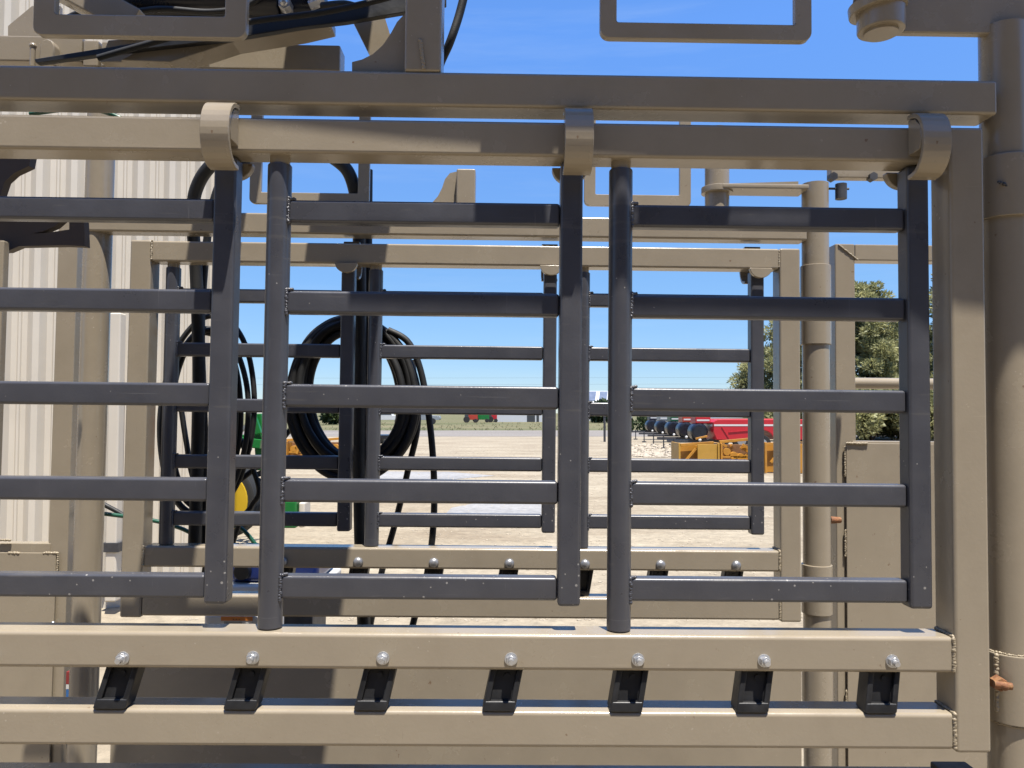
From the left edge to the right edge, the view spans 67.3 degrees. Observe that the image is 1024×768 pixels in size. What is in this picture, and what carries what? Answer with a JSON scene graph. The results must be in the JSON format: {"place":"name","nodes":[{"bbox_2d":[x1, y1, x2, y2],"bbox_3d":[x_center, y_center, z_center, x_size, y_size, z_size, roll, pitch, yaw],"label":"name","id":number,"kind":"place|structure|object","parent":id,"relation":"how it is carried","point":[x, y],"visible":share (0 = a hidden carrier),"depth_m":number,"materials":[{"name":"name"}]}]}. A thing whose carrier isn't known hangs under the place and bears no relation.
{"place":"outdoors","nodes":[
{"label":"outdoors","id":0,"kind":"place"},
{"bbox_2d":[447,504,540,513],"bbox_3d":[-0.225,1.949,12.085,1.550,0.001,2.300,0,-2,0],"label":"concrete apron","id":1,"kind":"object","parent":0,"point":[512,508],"visible":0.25,"depth_m":12.02,"materials":[{"name":"grey concrete"}]},
{"bbox_2d":[97,437,933,765],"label":"gravel yard","id":2,"kind":"structure","parent":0,"point":[489,447],"depth_m":9.47,"materials":[{"name":"beige gravel"}]},
{"bbox_2d":[0,0,214,607],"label":"metal shed","id":3,"kind":"structure","parent":2,"relation":"on","point":[27,428],"depth_m":5.83,"materials":[{"name":"paint"}]},
{"bbox_2d":[103,313,125,601],"bbox_3d":[-2.983,0.541,5.782,0.122,2.154,0.108,0,-2,0],"label":"downspout","id":4,"kind":"object","parent":3,"relation":"attached to","point":[112,547],"visible":0.84,"depth_m":5.75,"materials":[{"name":"paint"}]},
{"bbox_2d":[234,414,309,535],"bbox_3d":[-2.847,0.918,8.463,1.322,1.489,0.984,0,-2,0],"label":"farm implement","id":5,"kind":"object","parent":2,"relation":"on","point":[245,493],"visible":0.28,"depth_m":8.06,"materials":[{"name":"green metal"}]},
{"bbox_2d":[233,567,340,623],"bbox_3d":[-0.788,1.075,2.627,0.334,0.974,0.310,1,-2,-1],"label":"pump unit","id":6,"kind":"object","parent":2,"relation":"on","point":[245,579],"visible":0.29,"depth_m":2.52,"materials":[{"name":"blue plastic"}]},
{"bbox_2d":[205,616,283,623],"bbox_3d":[-0.799,0.791,2.300,0.193,0.250,0.163,1,-2,-1],"label":"hydraulic reservoir","id":7,"kind":"object","parent":6,"relation":"attached to","point":[231,619],"visible":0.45,"depth_m":2.23,"materials":[{"name":"white paint"}]},
{"bbox_2d":[286,438,301,454],"bbox_3d":[-6.249,1.961,23.273,0.969,0.794,0.940,0,-2,0],"label":"box blade","id":8,"kind":"object","parent":2,"relation":"on","point":[292,448],"visible":0.16,"depth_m":22.95,"materials":[{"name":"yellow paint"}]},
{"bbox_2d":[328,437,338,447],"bbox_3d":[-5.000,1.936,22.873,1.126,0.814,0.940,0,-2,0],"label":"box blade","id":9,"kind":"object","parent":2,"relation":"on","point":[335,444],"depth_m":22.58,"materials":[{"name":"yellow paint"}]},
{"bbox_2d":[380,434,388,442],"bbox_3d":[-6.222,2.724,38.270,0.988,0.400,1.910,0,-2,0],"label":"flat trailer","id":10,"kind":"object","parent":2,"relation":"on","point":[383,437],"visible":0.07,"depth_m":37.43,"materials":[{"name":"black paint"}]},
{"bbox_2d":[380,471,493,478],"bbox_3d":[-2.150,2.192,18.531,3.500,0.001,2.400,0,-2,0],"label":"concrete strip","id":11,"kind":"object","parent":2,"relation":"on","point":[423,475],"visible":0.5,"depth_m":18.37,"materials":[{"name":"grey concrete"}]},
{"bbox_2d":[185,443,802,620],"bbox_3d":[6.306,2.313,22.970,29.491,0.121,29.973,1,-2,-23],"label":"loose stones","id":12,"kind":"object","parent":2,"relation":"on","point":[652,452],"visible":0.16,"depth_m":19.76,"materials":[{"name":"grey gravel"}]},
{"bbox_2d":[0,0,1023,767],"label":"squeeze chute","id":13,"kind":"object","parent":2,"relation":"on","point":[398,72],"visible":0.93,"depth_m":1.14,"materials":[{"name":"tan paint"},{"name":"charcoal paint"},{"name":"black rubber"}]},
{"bbox_2d":[0,222,82,762],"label":"end door","id":14,"kind":"structure","parent":13,"relation":"attached to","point":[55,553],"depth_m":2.07,"materials":[{"name":"beige paint"}]},
{"bbox_2d":[105,502,122,513],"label":"hydraulic hose","id":15,"kind":"object","parent":14,"relation":"attached to","point":[111,508],"visible":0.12,"depth_m":2.22,"materials":[{"name":"rubber"}]},
{"bbox_2d":[29,112,119,115],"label":"hose","id":16,"kind":"object","parent":13,"relation":"attached to","point":[43,113],"visible":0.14,"depth_m":1.31,"materials":[{"name":"black rubber"}]},
{"bbox_2d":[104,512,256,543],"bbox_3d":[-0.936,0.442,2.173,0.516,0.168,0.012,1,-2,-1],"label":"hose","id":17,"kind":"object","parent":13,"relation":"attached to","point":[242,529],"visible":0.27,"depth_m":2.17,"materials":[{"name":"black rubber"}]},
{"bbox_2d":[59,0,327,17],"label":"hydraulic cylinder","id":18,"kind":"object","parent":13,"relation":"on","point":[261,8],"visible":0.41,"depth_m":1.44,"materials":[{"name":"black paint"}]},
{"bbox_2d":[69,0,260,14],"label":"hydraulic hose","id":19,"kind":"object","parent":18,"relation":"attached to","point":[184,10],"visible":0.45,"depth_m":1.42,"materials":[{"name":"rubber"}]},
{"bbox_2d":[320,0,353,8],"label":"hydraulic hose","id":20,"kind":"object","parent":18,"relation":"attached to","point":[328,4],"visible":0.27,"depth_m":1.41,"materials":[{"name":"rubber"}]},
{"bbox_2d":[201,162,249,542],"bbox_3d":[-0.762,-0.091,2.021,0.138,1.023,0.031,1,-2,-1],"label":"hydraulic hose","id":21,"kind":"object","parent":13,"relation":"hanging from","point":[205,267],"visible":0.09,"depth_m":2.01,"materials":[{"name":"rubber"}]},
{"bbox_2d":[157,314,256,510],"bbox_3d":[-0.822,0.084,2.059,0.267,0.556,0.064,1,-2,-1],"label":"hose coil","id":22,"kind":"object","parent":21,"relation":"hanging from","point":[249,429],"visible":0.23,"depth_m":2.06,"materials":[{"name":"rubber"}]},
{"bbox_2d":[179,412,289,481],"bbox_3d":[-0.757,0.182,2.095,0.304,0.279,0.034,0,-2,-9],"label":"hydraulic hose","id":23,"kind":"object","parent":22,"relation":"attached to","point":[248,473],"visible":0.26,"depth_m":2.08,"materials":[{"name":"rubber"}]},
{"bbox_2d":[234,438,260,542],"bbox_3d":[-0.725,0.286,2.082,0.093,0.382,0.014,1,-2,-1],"label":"hydraulic hose","id":24,"kind":"object","parent":22,"relation":"attached to","point":[253,502],"visible":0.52,"depth_m":2.08,"materials":[{"name":"rubber"}]},
{"bbox_2d":[35,0,445,68],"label":"lever arm","id":25,"kind":"object","parent":13,"relation":"attached to","point":[199,54],"visible":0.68,"depth_m":1.33},
{"bbox_2d":[96,0,389,60],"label":"hydraulic hose","id":26,"kind":"object","parent":25,"relation":"attached to","point":[252,21],"visible":0.69,"depth_m":1.30,"materials":[{"name":"rubber"}]},
{"bbox_2d":[187,162,369,624],"bbox_3d":[-0.597,0.190,1.958,0.501,1.633,0.096,1,-2,-1],"label":"hydraulic hose","id":27,"kind":"object","parent":13,"relation":"attached to","point":[203,174],"visible":0.42,"depth_m":1.98,"materials":[{"name":"rubber"}]},
{"bbox_2d":[287,315,420,477],"bbox_3d":[-0.424,0.040,2.065,0.363,0.458,0.112,1,-2,-1],"label":"hose coil","id":28,"kind":"object","parent":27,"relation":"hanging from","point":[308,435],"visible":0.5,"depth_m":2.04,"materials":[{"name":"rubber"}]},
{"bbox_2d":[370,360,420,624],"bbox_3d":[-0.329,0.414,2.067,0.166,0.961,0.023,0,-2,-7],"label":"hydraulic hose","id":29,"kind":"object","parent":28,"relation":"hanging from","point":[399,506],"visible":0.3,"depth_m":2.07,"materials":[{"name":"rubber"}]},
{"bbox_2d":[387,327,437,624],"bbox_3d":[-0.270,0.328,2.046,0.143,0.961,0.017,1,-2,-1],"label":"hydraulic hose","id":30,"kind":"object","parent":28,"relation":"hanging from","point":[405,339],"visible":0.38,"depth_m":2.05,"materials":[{"name":"rubber"}]},
{"bbox_2d":[365,169,372,624],"bbox_3d":[-0.373,0.202,2.019,0.041,1.545,0.019,0,-2,-1],"label":"hydraulic hose","id":31,"kind":"object","parent":13,"relation":"hanging from","point":[368,241],"visible":0.02,"depth_m":2.03,"materials":[{"name":"rubber"}]},
{"bbox_2d":[444,0,466,64],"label":"hydraulic hose","id":32,"kind":"object","parent":13,"relation":"attached to","point":[455,27],"visible":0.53,"depth_m":1.22,"materials":[{"name":"rubber"}]},
{"bbox_2d":[110,667,801,765],"bbox_3d":[-0.132,0.995,1.872,1.668,0.690,0.040,1,-2,-1],"label":"drop door","id":33,"kind":"structure","parent":13,"relation":"attached to","point":[434,684],"depth_m":1.86,"materials":[{"name":"beige paint"}]},
{"bbox_2d":[120,240,800,621],"bbox_3d":[-0.115,0.113,1.886,1.639,0.912,0.062,1,-2,-1],"label":"side frame","id":34,"kind":"object","parent":13,"relation":"attached to","point":[778,558],"visible":0.77,"depth_m":1.86,"materials":[{"name":"beige paint"}]},
{"bbox_2d":[159,242,361,544],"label":"gate panel","id":35,"kind":"structure","parent":34,"relation":"attached to","point":[172,460],"depth_m":1.88,"materials":[{"name":"grey paint"}]},
{"bbox_2d":[364,244,558,546],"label":"gate panel","id":36,"kind":"structure","parent":34,"relation":"attached to","point":[377,462],"depth_m":1.88,"materials":[{"name":"grey paint"}]},
{"bbox_2d":[580,247,771,547],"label":"gate panel","id":37,"kind":"structure","parent":34,"relation":"attached to","point":[752,466],"depth_m":1.89,"materials":[{"name":"grey paint"}]},
{"bbox_2d":[0,761,972,767],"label":"drop door","id":38,"kind":"structure","parent":13,"relation":"attached to","point":[940,764],"depth_m":1.12,"materials":[{"name":"beige paint"}]},
{"bbox_2d":[0,114,990,751],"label":"side frame","id":39,"kind":"object","parent":13,"relation":"attached to","point":[952,648],"visible":0.93,"depth_m":1.09,"materials":[{"name":"beige paint"}]},
{"bbox_2d":[0,102,254,603],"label":"gate panel","id":40,"kind":"structure","parent":39,"relation":"attached to","point":[214,489],"depth_m":1.11,"materials":[{"name":"grey paint"}]},
{"bbox_2d":[257,108,593,629],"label":"gate panel","id":41,"kind":"structure","parent":39,"relation":"attached to","point":[277,585],"depth_m":1.11,"materials":[{"name":"grey paint"}]},
{"bbox_2d":[606,113,951,632],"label":"gate panel","id":42,"kind":"structure","parent":39,"relation":"attached to","point":[930,145],"depth_m":1.12,"materials":[{"name":"grey paint"}]},
{"bbox_2d":[829,244,986,767],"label":"end door","id":43,"kind":"structure","parent":13,"relation":"attached to","point":[865,541],"depth_m":2.09,"materials":[{"name":"beige paint"}]},
{"bbox_2d":[603,416,605,441],"bbox_3d":[4.808,2.327,39.941,0.150,1.360,0.150,0,-2,0],"label":"marker post","id":44,"kind":"object","parent":2,"relation":"on","point":[604,428],"visible":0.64,"depth_m":39.90,"materials":[{"name":"metal"}]},
{"bbox_2d":[639,417,712,441],"bbox_3d":[9.080,2.204,39.483,5.176,1.530,1.625,0,-2,0],"label":"tank trailer","id":45,"kind":"object","parent":2,"relation":"on","point":[660,423],"visible":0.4,"depth_m":39.12,"materials":[{"name":"black paint"}]},
{"bbox_2d":[632,417,724,439],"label":"tank trailer","id":46,"kind":"object","parent":2,"relation":"on","point":[649,423],"visible":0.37,"depth_m":43.09,"materials":[{"name":"black paint"}]},
{"bbox_2d":[671,435,719,458],"bbox_3d":[4.799,1.790,20.177,1.055,0.903,0.940,0,-2,0],"label":"box blade","id":47,"kind":"object","parent":2,"relation":"on","point":[704,450],"visible":0.7,"depth_m":19.82,"materials":[{"name":"yellow paint"}]},
{"bbox_2d":[648,417,747,444],"bbox_3d":[8.917,2.073,35.985,5.176,1.530,1.625,0,-2,0],"label":"tank trailer","id":48,"kind":"object","parent":2,"relation":"on","point":[670,425],"visible":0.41,"depth_m":35.62,"materials":[{"name":"black paint"}]},
{"bbox_2d":[657,417,747,447],"bbox_3d":[8.696,1.941,32.487,5.176,1.530,1.625,0,-2,0],"label":"tank trailer","id":49,"kind":"object","parent":2,"relation":"on","point":[682,426],"visible":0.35,"depth_m":32.12,"materials":[{"name":"black paint"}]},
{"bbox_2d":[716,438,747,459],"bbox_3d":[5.935,1.818,20.276,1.127,0.854,0.940,0,-2,0],"label":"box blade","id":50,"kind":"object","parent":2,"relation":"on","point":[733,451],"visible":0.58,"depth_m":19.96,"materials":[{"name":"orange paint"}]},
{"bbox_2d":[667,417,801,442],"bbox_3d":[8.904,1.809,28.990,6.176,1.530,1.625,0,-2,0],"label":"tank trailer","id":51,"kind":"object","parent":2,"relation":"on","point":[717,430],"visible":0.5,"depth_m":28.22,"materials":[{"name":"red paint"}]},
{"bbox_2d":[726,363,769,417],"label":"pine tree","id":52,"kind":"object","parent":2,"relation":"on","point":[741,377],"visible":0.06,"depth_m":46.68,"materials":[{"name":"green plant"}]},
{"bbox_2d":[764,321,801,416],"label":"pine tree","id":53,"kind":"object","parent":2,"relation":"on","point":[768,358],"visible":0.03,"depth_m":45.01,"materials":[{"name":"green plant"}]},
{"bbox_2d":[764,442,801,472],"bbox_3d":[6.740,1.735,19.378,1.037,0.953,0.940,0,-2,0],"label":"box blade","id":54,"kind":"object","parent":2,"relation":"on","point":[768,457],"visible":0.14,"depth_m":19.11,"materials":[{"name":"orange paint"}]},
{"bbox_2d":[764,412,801,440],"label":"shrub","id":55,"kind":"object","parent":2,"relation":"on","point":[770,416],"visible":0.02,"depth_m":40.66,"materials":[{"name":"green plant"}]},
{"bbox_2d":[800,389,886,440],"bbox_3d":[16.913,1.624,39.882,4.504,2.868,4.456,0,-2,0],"label":"shrub","id":56,"kind":"object","parent":2,"relation":"on","point":[867,421],"visible":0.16,"depth_m":38.45,"materials":[{"name":"green leaves"},{"name":"woody twigs"}]},
{"bbox_2d":[855,280,898,439],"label":"pine tree","id":57,"kind":"object","parent":2,"relation":"on","point":[876,353],"visible":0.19,"depth_m":41.78,"materials":[{"name":"green plant"}]},
{"bbox_2d":[855,377,898,440],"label":"shrub","id":58,"kind":"object","parent":2,"relation":"on","point":[871,437],"visible":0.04,"depth_m":40.82,"materials":[{"name":"green plant"}]},
{"bbox_2d":[877,414,933,439],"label":"shrub","id":59,"kind":"object","parent":2,"relation":"on","point":[894,433],"visible":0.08,"depth_m":41.67,"materials":[{"name":"green plant"}]},
{"bbox_2d":[883,322,932,390],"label":"pine tree","id":60,"kind":"object","parent":2,"relation":"on","point":[896,325],"visible":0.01,"depth_m":44.91,"materials":[{"name":"green plant"}]},
{"bbox_2d":[891,390,933,440],"bbox_3d":[22.128,1.397,40.069,4.922,3.353,4.438,0,-2,0],"label":"shrub","id":61,"kind":"object","parent":2,"relation":"on","point":[931,413],"visible":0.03,"depth_m":39.70,"materials":[{"name":"green plant"}]},
{"bbox_2d":[929,273,932,377],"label":"pine tree","id":62,"kind":"object","parent":2,"relation":"on","point":[930,326],"visible":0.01,"depth_m":44.36,"materials":[{"name":"green plant"}]},
{"bbox_2d":[497,415,541,421],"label":"farm building","id":63,"kind":"structure","parent":0,"point":[519,418],"depth_m":127.87,"materials":[{"name":"white metal"}]},
{"bbox_2d":[527,415,534,421],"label":"doorway","id":64,"kind":"structure","parent":63,"relation":"in","point":[530,418],"depth_m":127.81,"materials":[{"name":"grey"}]},
{"bbox_2d":[243,413,879,436],"bbox_3d":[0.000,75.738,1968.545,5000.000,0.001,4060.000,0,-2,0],"label":"ground","id":65,"kind":"structure","parent":0,"point":[458,420],"depth_m":92.35,"materials":[{"name":"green plant"}]},
{"bbox_2d":[318,413,338,424],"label":"shrub","id":66,"kind":"object","parent":65,"relation":"on","point":[329,418],"visible":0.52,"depth_m":99.12,"materials":[{"name":"green plant"}]},
{"bbox_2d":[381,414,395,419],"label":"pickup truck","id":67,"kind":"object","parent":65,"relation":"on","point":[388,416],"visible":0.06,"depth_m":104.01,"materials":[{"name":"white paint"}]},
{"bbox_2d":[421,414,440,423],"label":"pickup truck","id":68,"kind":"object","parent":65,"relation":"on","point":[434,417],"visible":0.29,"depth_m":104.00,"materials":[{"name":"silver metal"}]},
{"bbox_2d":[243,422,640,429],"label":"field weeds","id":69,"kind":"object","parent":65,"relation":"on","point":[424,428],"visible":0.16,"depth_m":77.87,"materials":[{"name":"green plant"}]},
{"bbox_2d":[463,415,477,422],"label":"tractor","id":70,"kind":"object","parent":65,"relation":"on","point":[467,418],"visible":0.7,"depth_m":119.11,"materials":[{"name":"orange paint"}]},
{"bbox_2d":[473,415,488,421],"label":"tractor","id":71,"kind":"object","parent":65,"relation":"on","point":[484,417],"visible":0.51,"depth_m":121.49,"materials":[{"name":"green paint"}]},
{"bbox_2d":[489,415,497,421],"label":"tractor","id":72,"kind":"object","parent":65,"relation":"on","point":[492,418],"visible":0.57,"depth_m":123.07,"materials":[{"name":"red paint"}]},
{"bbox_2d":[432,377,689,384],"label":"power line","id":73,"kind":"object","parent":65,"relation":"on","point":[509,384],"visible":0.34,"depth_m":140.09,"materials":[{"name":"black metal"}]},
{"bbox_2d":[589,397,607,422],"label":"shrub","id":74,"kind":"object","parent":65,"relation":"on","point":[595,419],"visible":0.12,"depth_m":117.16,"materials":[{"name":"green plant"}]},
{"bbox_2d":[632,416,655,430],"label":"shrub","id":75,"kind":"object","parent":65,"relation":"on","point":[642,420],"visible":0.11,"depth_m":61.56,"materials":[{"name":"green plant"}]},
{"bbox_2d":[243,430,880,435],"bbox_3d":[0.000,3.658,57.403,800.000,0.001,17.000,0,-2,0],"label":"road","id":76,"kind":"structure","parent":0,"point":[481,432],"depth_m":56.01,"materials":[{"name":"grey asphalt"}]},
{"bbox_2d":[589,391,607,420],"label":"solar building","id":77,"kind":"structure","parent":0,"point":[595,395],"depth_m":152.13,"materials":[{"name":"white metal"}]},
{"bbox_2d":[238,0,978,412],"label":"sky","id":78,"kind":"structure","parent":0,"point":[562,37],"materials":[{"name":"blue"}]}
]}

